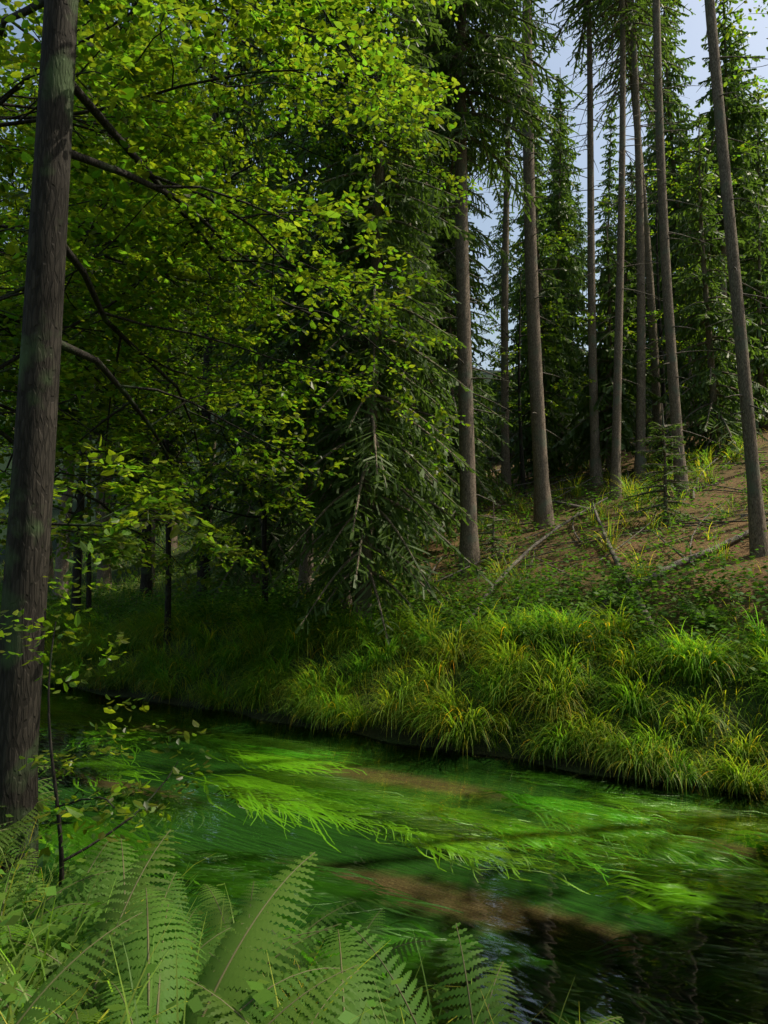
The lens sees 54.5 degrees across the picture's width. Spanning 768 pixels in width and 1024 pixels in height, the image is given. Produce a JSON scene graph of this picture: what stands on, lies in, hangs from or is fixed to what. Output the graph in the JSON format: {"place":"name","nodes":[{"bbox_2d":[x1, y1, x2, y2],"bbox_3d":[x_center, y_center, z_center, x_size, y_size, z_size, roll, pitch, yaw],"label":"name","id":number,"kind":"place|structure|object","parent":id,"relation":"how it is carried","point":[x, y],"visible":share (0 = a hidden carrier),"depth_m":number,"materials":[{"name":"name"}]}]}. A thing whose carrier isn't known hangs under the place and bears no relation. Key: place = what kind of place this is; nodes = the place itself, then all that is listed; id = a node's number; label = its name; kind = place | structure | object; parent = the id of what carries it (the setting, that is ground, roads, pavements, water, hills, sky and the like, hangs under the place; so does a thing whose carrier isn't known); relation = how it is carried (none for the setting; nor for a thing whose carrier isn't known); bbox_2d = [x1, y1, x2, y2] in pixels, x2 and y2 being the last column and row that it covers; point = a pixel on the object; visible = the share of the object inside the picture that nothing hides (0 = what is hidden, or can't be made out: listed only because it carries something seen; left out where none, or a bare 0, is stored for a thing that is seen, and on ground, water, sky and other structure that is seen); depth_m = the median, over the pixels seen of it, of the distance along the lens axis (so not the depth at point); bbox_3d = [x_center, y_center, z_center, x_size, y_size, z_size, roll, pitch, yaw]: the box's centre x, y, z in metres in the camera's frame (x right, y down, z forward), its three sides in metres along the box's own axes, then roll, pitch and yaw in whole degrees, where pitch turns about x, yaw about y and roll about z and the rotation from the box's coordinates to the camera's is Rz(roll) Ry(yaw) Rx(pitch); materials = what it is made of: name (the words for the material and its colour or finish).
{"place":"outdoors","nodes":[
{"label":"outdoors","id":0,"kind":"place"},
{"bbox_2d":[0,366,767,1023],"bbox_3d":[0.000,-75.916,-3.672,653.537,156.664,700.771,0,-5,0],"label":"terrain","id":1,"kind":"structure","parent":0,"point":[482,746],"depth_m":13.93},
{"bbox_2d":[0,15,17,406],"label":"spruce tree","id":2,"kind":"object","parent":1,"relation":"on","point":[3,197],"visible":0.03,"depth_m":30.71,"materials":[{"name":"green plant"}]},
{"bbox_2d":[0,36,60,549],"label":"spruce tree","id":3,"kind":"object","parent":1,"relation":"on","point":[29,189],"visible":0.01,"depth_m":28.13,"materials":[{"name":"green plant"}]},
{"bbox_2d":[7,87,87,580],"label":"spruce tree","id":4,"kind":"object","parent":1,"relation":"on","point":[51,570],"depth_m":34.09,"materials":[{"name":"brown wood"}]},
{"bbox_2d":[0,84,154,437],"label":"beech tree","id":5,"kind":"object","parent":1,"relation":"on","point":[21,283],"visible":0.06,"depth_m":23.96,"materials":[{"name":"green plant"}]},
{"bbox_2d":[0,206,161,476],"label":"beech tree","id":6,"kind":"object","parent":1,"relation":"on","point":[98,407],"visible":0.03,"depth_m":27.73,"materials":[{"name":"green plant"}]},
{"bbox_2d":[2,0,160,599],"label":"spruce tree","id":7,"kind":"object","parent":1,"relation":"on","point":[61,563],"visible":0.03,"depth_m":24.92,"materials":[{"name":"green plant"}]},
{"bbox_2d":[86,53,106,543],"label":"spruce tree","id":8,"kind":"object","parent":1,"relation":"on","point":[97,497],"depth_m":45.01,"materials":[{"name":"plant"}]},
{"bbox_2d":[0,529,212,886],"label":"beech sapling","id":9,"kind":"object","parent":1,"relation":"on","point":[45,854],"visible":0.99,"depth_m":5.07,"materials":[{"name":"green plant"}]},
{"bbox_2d":[0,20,216,623],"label":"beech tree","id":10,"kind":"object","parent":1,"relation":"on","point":[77,573],"visible":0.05,"depth_m":18.90,"materials":[{"name":"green plant"}]},
{"bbox_2d":[59,0,194,588],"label":"spruce tree","id":11,"kind":"object","parent":1,"relation":"on","point":[104,575],"visible":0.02,"depth_m":28.78,"materials":[{"name":"green plant"}]},
{"bbox_2d":[0,23,258,597],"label":"beech tree","id":12,"kind":"object","parent":1,"relation":"on","point":[145,580],"visible":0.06,"depth_m":22.95,"materials":[{"name":"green plant"}]},
{"bbox_2d":[0,258,262,620],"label":"young beech tree","id":13,"kind":"object","parent":1,"relation":"on","point":[88,593],"visible":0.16,"depth_m":18.98,"materials":[{"name":"green plant"}]},
{"bbox_2d":[0,128,294,646],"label":"young beech tree","id":14,"kind":"object","parent":1,"relation":"on","point":[168,584],"visible":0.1,"depth_m":15.67,"materials":[{"name":"green plant"}]},
{"bbox_2d":[91,3,218,568],"bbox_3d":[-10.089,-10.444,33.342,5.575,26.233,5.422,0,-5,0],"label":"spruce tree","id":15,"kind":"object","parent":1,"relation":"on","point":[171,452],"visible":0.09,"depth_m":32.55,"materials":[{"name":"green plant"}]},
{"bbox_2d":[102,3,211,586],"bbox_3d":[-8.345,-8.552,26.907,4.423,23.010,4.073,2,-5,-29],"label":"spruce tree","id":16,"kind":"object","parent":1,"relation":"on","point":[154,413],"visible":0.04,"depth_m":26.58,"materials":[{"name":"green plant"}]},
{"bbox_2d":[165,0,228,549],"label":"spruce tree","id":17,"kind":"object","parent":1,"relation":"on","point":[174,545],"visible":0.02,"depth_m":37.39,"materials":[{"name":"green plant"}]},
{"bbox_2d":[188,75,235,523],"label":"spruce tree","id":18,"kind":"object","parent":1,"relation":"on","point":[215,413],"visible":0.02,"depth_m":38.92,"materials":[{"name":"green plant"}]},
{"bbox_2d":[199,51,225,465],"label":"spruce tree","id":19,"kind":"object","parent":1,"relation":"on","point":[209,111],"depth_m":50.06,"materials":[{"name":"green plant"}]},
{"bbox_2d":[81,0,355,599],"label":"beech tree","id":20,"kind":"object","parent":1,"relation":"on","point":[201,572],"visible":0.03,"depth_m":22.18,"materials":[{"name":"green plant"}]},
{"bbox_2d":[0,0,447,600],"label":"beech tree","id":21,"kind":"object","parent":1,"relation":"on","point":[104,234],"visible":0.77,"depth_m":9.10,"materials":[{"name":"green plant"}]},
{"bbox_2d":[177,2,296,551],"bbox_3d":[-5.699,-13.530,32.298,6.137,31.010,6.374,0,-5,0],"label":"spruce tree","id":22,"kind":"object","parent":1,"relation":"on","point":[255,130],"visible":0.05,"depth_m":31.72,"materials":[{"name":"green plant"}]},
{"bbox_2d":[0,0,482,882],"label":"beech tree","id":23,"kind":"object","parent":1,"relation":"on","point":[30,494],"visible":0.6,"depth_m":9.06,"materials":[{"name":"green plant"}]},
{"bbox_2d":[174,124,325,603],"bbox_3d":[-3.784,-4.380,21.619,4.260,14.072,4.948,-3,-5,33],"label":"spruce tree","id":24,"kind":"object","parent":1,"relation":"on","point":[253,527],"visible":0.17,"depth_m":20.60,"materials":[{"name":"green plant"}]},
{"bbox_2d":[89,263,452,600],"bbox_3d":[-2.459,-1.502,16.543,6.210,8.093,8.920,4,-6,-41],"label":"young beech tree","id":25,"kind":"object","parent":1,"relation":"on","point":[266,494],"visible":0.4,"depth_m":15.19,"materials":[{"name":"green plant"}]},
{"bbox_2d":[171,89,391,557],"bbox_3d":[-3.710,-7.030,27.447,8.853,18.160,10.932,0,-5,0],"label":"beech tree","id":26,"kind":"object","parent":1,"relation":"on","point":[230,287],"visible":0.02,"depth_m":26.21,"materials":[{"name":"green plant"}]},
{"bbox_2d":[0,814,579,1023],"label":"bank grass","id":27,"kind":"structure","parent":1,"relation":"on","point":[10,1012],"depth_m":2.86,"materials":[{"name":"green plant"}]},
{"bbox_2d":[0,814,580,1023],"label":"herbs","id":28,"kind":"object","parent":1,"relation":"on","point":[10,992],"visible":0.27,"depth_m":2.70,"materials":[{"name":"green plant"}]},
{"bbox_2d":[190,0,412,601],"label":"spruce tree","id":29,"kind":"object","parent":1,"relation":"on","point":[302,351],"visible":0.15,"depth_m":16.77,"materials":[{"name":"green plant"}]},
{"bbox_2d":[297,188,399,549],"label":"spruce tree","id":30,"kind":"object","parent":1,"relation":"on","point":[324,525],"depth_m":26.57,"materials":[{"name":"green plant"}]},
{"bbox_2d":[265,0,451,619],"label":"spruce tree","id":31,"kind":"object","parent":1,"relation":"on","point":[306,326],"visible":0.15,"depth_m":15.36,"materials":[{"name":"green plant"}]},
{"bbox_2d":[259,0,493,644],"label":"spruce tree","id":32,"kind":"object","parent":1,"relation":"on","point":[369,540],"visible":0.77,"depth_m":14.14,"materials":[{"name":"green plant"}]},
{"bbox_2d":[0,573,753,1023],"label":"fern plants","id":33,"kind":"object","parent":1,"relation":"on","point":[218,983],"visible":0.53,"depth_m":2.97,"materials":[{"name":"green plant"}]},
{"bbox_2d":[0,416,767,800],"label":"bank grass","id":34,"kind":"structure","parent":1,"relation":"on","point":[556,694],"depth_m":11.06,"materials":[{"name":"green plant"}]},
{"bbox_2d":[0,529,767,683],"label":"plants","id":35,"kind":"object","parent":1,"relation":"on","point":[556,603],"visible":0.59,"depth_m":12.89,"materials":[{"name":"green plant"}]},
{"bbox_2d":[0,411,767,686],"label":"herbs","id":36,"kind":"object","parent":1,"relation":"on","point":[565,600],"visible":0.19,"depth_m":14.67,"materials":[{"name":"green plant"}]},
{"bbox_2d":[328,148,495,563],"bbox_3d":[0.528,-4.964,20.131,4.370,13.051,4.336,3,-6,-37],"label":"spruce tree","id":37,"kind":"object","parent":1,"relation":"on","point":[440,514],"visible":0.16,"depth_m":19.70,"materials":[{"name":"green plant"}]},
{"bbox_2d":[390,310,499,506],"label":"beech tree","id":38,"kind":"object","parent":1,"relation":"on","point":[493,321],"visible":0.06,"depth_m":31.12,"materials":[{"name":"green plant"}]},
{"bbox_2d":[383,0,520,409],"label":"spruce tree","id":39,"kind":"object","parent":1,"relation":"on","point":[476,210],"visible":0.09,"depth_m":24.04,"materials":[{"name":"green plant"}]},
{"bbox_2d":[401,144,520,522],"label":"spruce tree","id":40,"kind":"object","parent":1,"relation":"on","point":[481,388],"visible":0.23,"depth_m":24.11,"materials":[{"name":"green plant"}]},
{"bbox_2d":[161,421,767,652],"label":"fallen branches","id":41,"kind":"object","parent":1,"relation":"on","point":[679,562],"visible":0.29,"depth_m":16.36,"materials":[{"name":"brown wood"}]},
{"bbox_2d":[435,358,495,504],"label":"spruce tree","id":42,"kind":"object","parent":1,"relation":"on","point":[485,472],"visible":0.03,"depth_m":29.65,"materials":[{"name":"green plant"}]},
{"bbox_2d":[383,0,582,576],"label":"spruce tree","id":43,"kind":"object","parent":1,"relation":"on","point":[498,78],"visible":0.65,"depth_m":17.61,"materials":[{"name":"green plant"}]},
{"bbox_2d":[477,500,515,566],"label":"tree sapling","id":44,"kind":"object","parent":1,"relation":"on","point":[488,543],"visible":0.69,"depth_m":17.46,"materials":[{"name":"green plant"}]},
{"bbox_2d":[481,175,517,319],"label":"spruce tree","id":45,"kind":"object","parent":1,"relation":"on","point":[497,282],"visible":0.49,"depth_m":81.29,"materials":[{"name":"green plant"}]},
{"bbox_2d":[477,331,530,457],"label":"spruce tree","id":46,"kind":"object","parent":1,"relation":"on","point":[494,383],"visible":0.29,"depth_m":39.49,"materials":[{"name":"green plant"}]},
{"bbox_2d":[245,437,767,625],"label":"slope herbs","id":47,"kind":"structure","parent":1,"relation":"on","point":[600,526],"depth_m":17.65,"materials":[{"name":"green plant"}]},
{"bbox_2d":[495,283,526,412],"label":"spruce tree","id":48,"kind":"object","parent":1,"relation":"on","point":[515,329],"visible":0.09,"depth_m":51.60,"materials":[{"name":"green plant"}]},
{"bbox_2d":[258,433,767,619],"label":"grass slope tufts","id":49,"kind":"object","parent":1,"relation":"on","point":[576,490],"visible":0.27,"depth_m":18.72,"materials":[{"name":"green plant"}]},
{"bbox_2d":[511,305,528,409],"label":"spruce tree","id":50,"kind":"object","parent":1,"relation":"on","point":[522,351],"visible":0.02,"depth_m":48.32,"materials":[{"name":"green plant"}]},
{"bbox_2d":[467,0,574,496],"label":"spruce tree","id":51,"kind":"object","parent":1,"relation":"on","point":[505,456],"visible":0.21,"depth_m":27.38,"materials":[{"name":"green plant"}]},
{"bbox_2d":[508,85,560,322],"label":"spruce tree","id":52,"kind":"object","parent":1,"relation":"on","point":[516,278],"visible":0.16,"depth_m":62.17,"materials":[{"name":"green plant"}]},
{"bbox_2d":[500,0,579,528],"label":"spruce tree","id":53,"kind":"object","parent":1,"relation":"on","point":[543,507],"visible":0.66,"depth_m":20.30,"materials":[{"name":"green plant"}]},
{"bbox_2d":[491,176,589,484],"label":"spruce tree","id":54,"kind":"object","parent":1,"relation":"on","point":[556,414],"visible":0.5,"depth_m":28.68,"materials":[{"name":"green plant"}]},
{"bbox_2d":[455,221,636,493],"bbox_3d":[4.770,-5.053,26.580,7.595,9.527,4.234,-4,-6,40],"label":"beech tree","id":55,"kind":"object","parent":1,"relation":"on","point":[519,419],"visible":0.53,"depth_m":26.06,"materials":[{"name":"green plant"}]},
{"bbox_2d":[514,73,602,457],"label":"spruce tree","id":56,"kind":"object","parent":1,"relation":"on","point":[569,213],"visible":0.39,"depth_m":32.87,"materials":[{"name":"green plant"}]},
{"bbox_2d":[542,85,585,295],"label":"spruce tree","id":57,"kind":"object","parent":1,"relation":"on","point":[576,220],"visible":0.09,"depth_m":77.83,"materials":[{"name":"green plant"}]},
{"bbox_2d":[543,124,587,397],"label":"spruce tree","id":58,"kind":"object","parent":1,"relation":"on","point":[577,268],"visible":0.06,"depth_m":51.09,"materials":[{"name":"green plant"}]},
{"bbox_2d":[565,274,587,387],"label":"spruce tree","id":59,"kind":"object","parent":1,"relation":"on","point":[572,335],"visible":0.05,"depth_m":53.39,"materials":[{"name":"green plant"}]},
{"bbox_2d":[568,182,599,346],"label":"spruce tree","id":60,"kind":"object","parent":1,"relation":"on","point":[581,252],"visible":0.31,"depth_m":95.84,"materials":[{"name":"green plant"}]},
{"bbox_2d":[539,0,629,486],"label":"spruce tree","id":61,"kind":"object","parent":1,"relation":"on","point":[595,463],"visible":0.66,"depth_m":25.77,"materials":[{"name":"green plant"}]},
{"bbox_2d":[587,96,618,329],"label":"spruce tree","id":62,"kind":"object","parent":1,"relation":"on","point":[608,181],"visible":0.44,"depth_m":61.42,"materials":[{"name":"green plant"}]},
{"bbox_2d":[584,269,627,411],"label":"spruce tree","id":63,"kind":"object","parent":1,"relation":"on","point":[603,311],"visible":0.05,"depth_m":42.41,"materials":[{"name":"green plant"}]},
{"bbox_2d":[548,221,671,476],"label":"spruce tree","id":64,"kind":"object","parent":1,"relation":"on","point":[605,371],"visible":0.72,"depth_m":25.86,"materials":[{"name":"green plant"}]},
{"bbox_2d":[562,0,684,499],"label":"spruce tree","id":65,"kind":"object","parent":1,"relation":"on","point":[617,375],"visible":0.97,"depth_m":22.94,"materials":[{"name":"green plant"}]},
{"bbox_2d":[579,182,667,419],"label":"spruce tree","id":66,"kind":"object","parent":1,"relation":"on","point":[631,272],"visible":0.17,"depth_m":35.94,"materials":[{"name":"green plant"}]},
{"bbox_2d":[572,0,688,461],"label":"spruce tree","id":67,"kind":"object","parent":1,"relation":"on","point":[656,390],"visible":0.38,"depth_m":26.59,"materials":[{"name":"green plant"}]},
{"bbox_2d":[570,0,695,478],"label":"spruce tree","id":68,"kind":"object","parent":1,"relation":"on","point":[641,399],"visible":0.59,"depth_m":24.77,"materials":[{"name":"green plant"}]},
{"bbox_2d":[610,160,657,366],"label":"spruce tree","id":69,"kind":"object","parent":1,"relation":"on","point":[630,167],"visible":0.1,"depth_m":52.14,"materials":[{"name":"green wood"}]},
{"bbox_2d":[634,32,670,254],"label":"spruce tree","id":70,"kind":"object","parent":1,"relation":"on","point":[645,152],"visible":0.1,"depth_m":54.29,"materials":[{"name":"green plant"}]},
{"bbox_2d":[628,172,684,394],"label":"spruce tree","id":71,"kind":"object","parent":1,"relation":"on","point":[647,337],"visible":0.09,"depth_m":44.20,"materials":[{"name":"green plant"}]},
{"bbox_2d":[622,403,704,525],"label":"tree sapling","id":72,"kind":"object","parent":1,"relation":"on","point":[670,469],"visible":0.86,"depth_m":17.05,"materials":[{"name":"green plant"}]},
{"bbox_2d":[598,140,741,448],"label":"beech tree","id":73,"kind":"object","parent":1,"relation":"on","point":[659,313],"visible":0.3,"depth_m":27.04,"materials":[{"name":"green plant"}]},
{"bbox_2d":[619,0,728,497],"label":"spruce tree","id":74,"kind":"object","parent":1,"relation":"on","point":[672,371],"visible":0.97,"depth_m":19.56,"materials":[{"name":"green plant"}]},
{"bbox_2d":[628,0,727,412],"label":"spruce tree","id":75,"kind":"object","parent":1,"relation":"on","point":[672,139],"visible":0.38,"depth_m":35.05,"materials":[{"name":"green plant"}]},
{"bbox_2d":[649,117,718,388],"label":"spruce tree","id":76,"kind":"object","parent":1,"relation":"on","point":[680,366],"visible":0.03,"depth_m":41.16,"materials":[{"name":"green plant"}]},
{"bbox_2d":[633,0,767,556],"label":"spruce tree","id":77,"kind":"object","parent":1,"relation":"on","point":[757,527],"visible":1,"depth_m":13.78,"materials":[{"name":"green plant"}]},
{"bbox_2d":[640,0,767,160],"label":"beech tree","id":78,"kind":"object","parent":1,"relation":"on","point":[742,147],"visible":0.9,"depth_m":20.76,"materials":[{"name":"green plant"}]},
{"bbox_2d":[648,114,767,465],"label":"spruce tree","id":79,"kind":"object","parent":1,"relation":"on","point":[716,419],"visible":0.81,"depth_m":24.35,"materials":[{"name":"green plant"}]},
{"bbox_2d":[660,0,767,411],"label":"spruce tree","id":80,"kind":"object","parent":1,"relation":"on","point":[739,126],"visible":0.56,"depth_m":29.82,"materials":[{"name":"green plant"}]},
{"bbox_2d":[685,110,767,393],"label":"spruce tree","id":81,"kind":"object","parent":1,"relation":"on","point":[728,295],"visible":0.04,"depth_m":36.52,"materials":[{"name":"green plant"}]},
{"bbox_2d":[699,0,764,49],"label":"beech tree","id":82,"kind":"object","parent":1,"relation":"on","point":[739,21],"visible":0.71,"depth_m":19.75,"materials":[{"name":"green plant"}]},
{"bbox_2d":[714,49,767,184],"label":"spruce tree","id":83,"kind":"object","parent":1,"relation":"on","point":[749,88],"visible":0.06,"depth_m":43.55,"materials":[{"name":"green plant"}]},
{"bbox_2d":[715,86,767,392],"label":"spruce tree","id":84,"kind":"object","parent":1,"relation":"on","point":[764,144],"visible":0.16,"depth_m":32.27,"materials":[{"name":"green plant"}]},
{"bbox_2d":[717,201,767,433],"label":"spruce tree","id":85,"kind":"object","parent":1,"relation":"on","point":[758,280],"visible":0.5,"depth_m":26.53,"materials":[{"name":"green plant"}]},
{"bbox_2d":[0,0,767,369],"label":"sky","id":86,"kind":"structure","parent":0,"point":[695,28],"materials":[{"name":"white"}]},
{"bbox_2d":[13,683,767,1023],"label":"stream water","id":87,"kind":"structure","parent":0,"point":[631,901],"depth_m":6.54,"materials":[{"name":"green liquid"}]}
]}

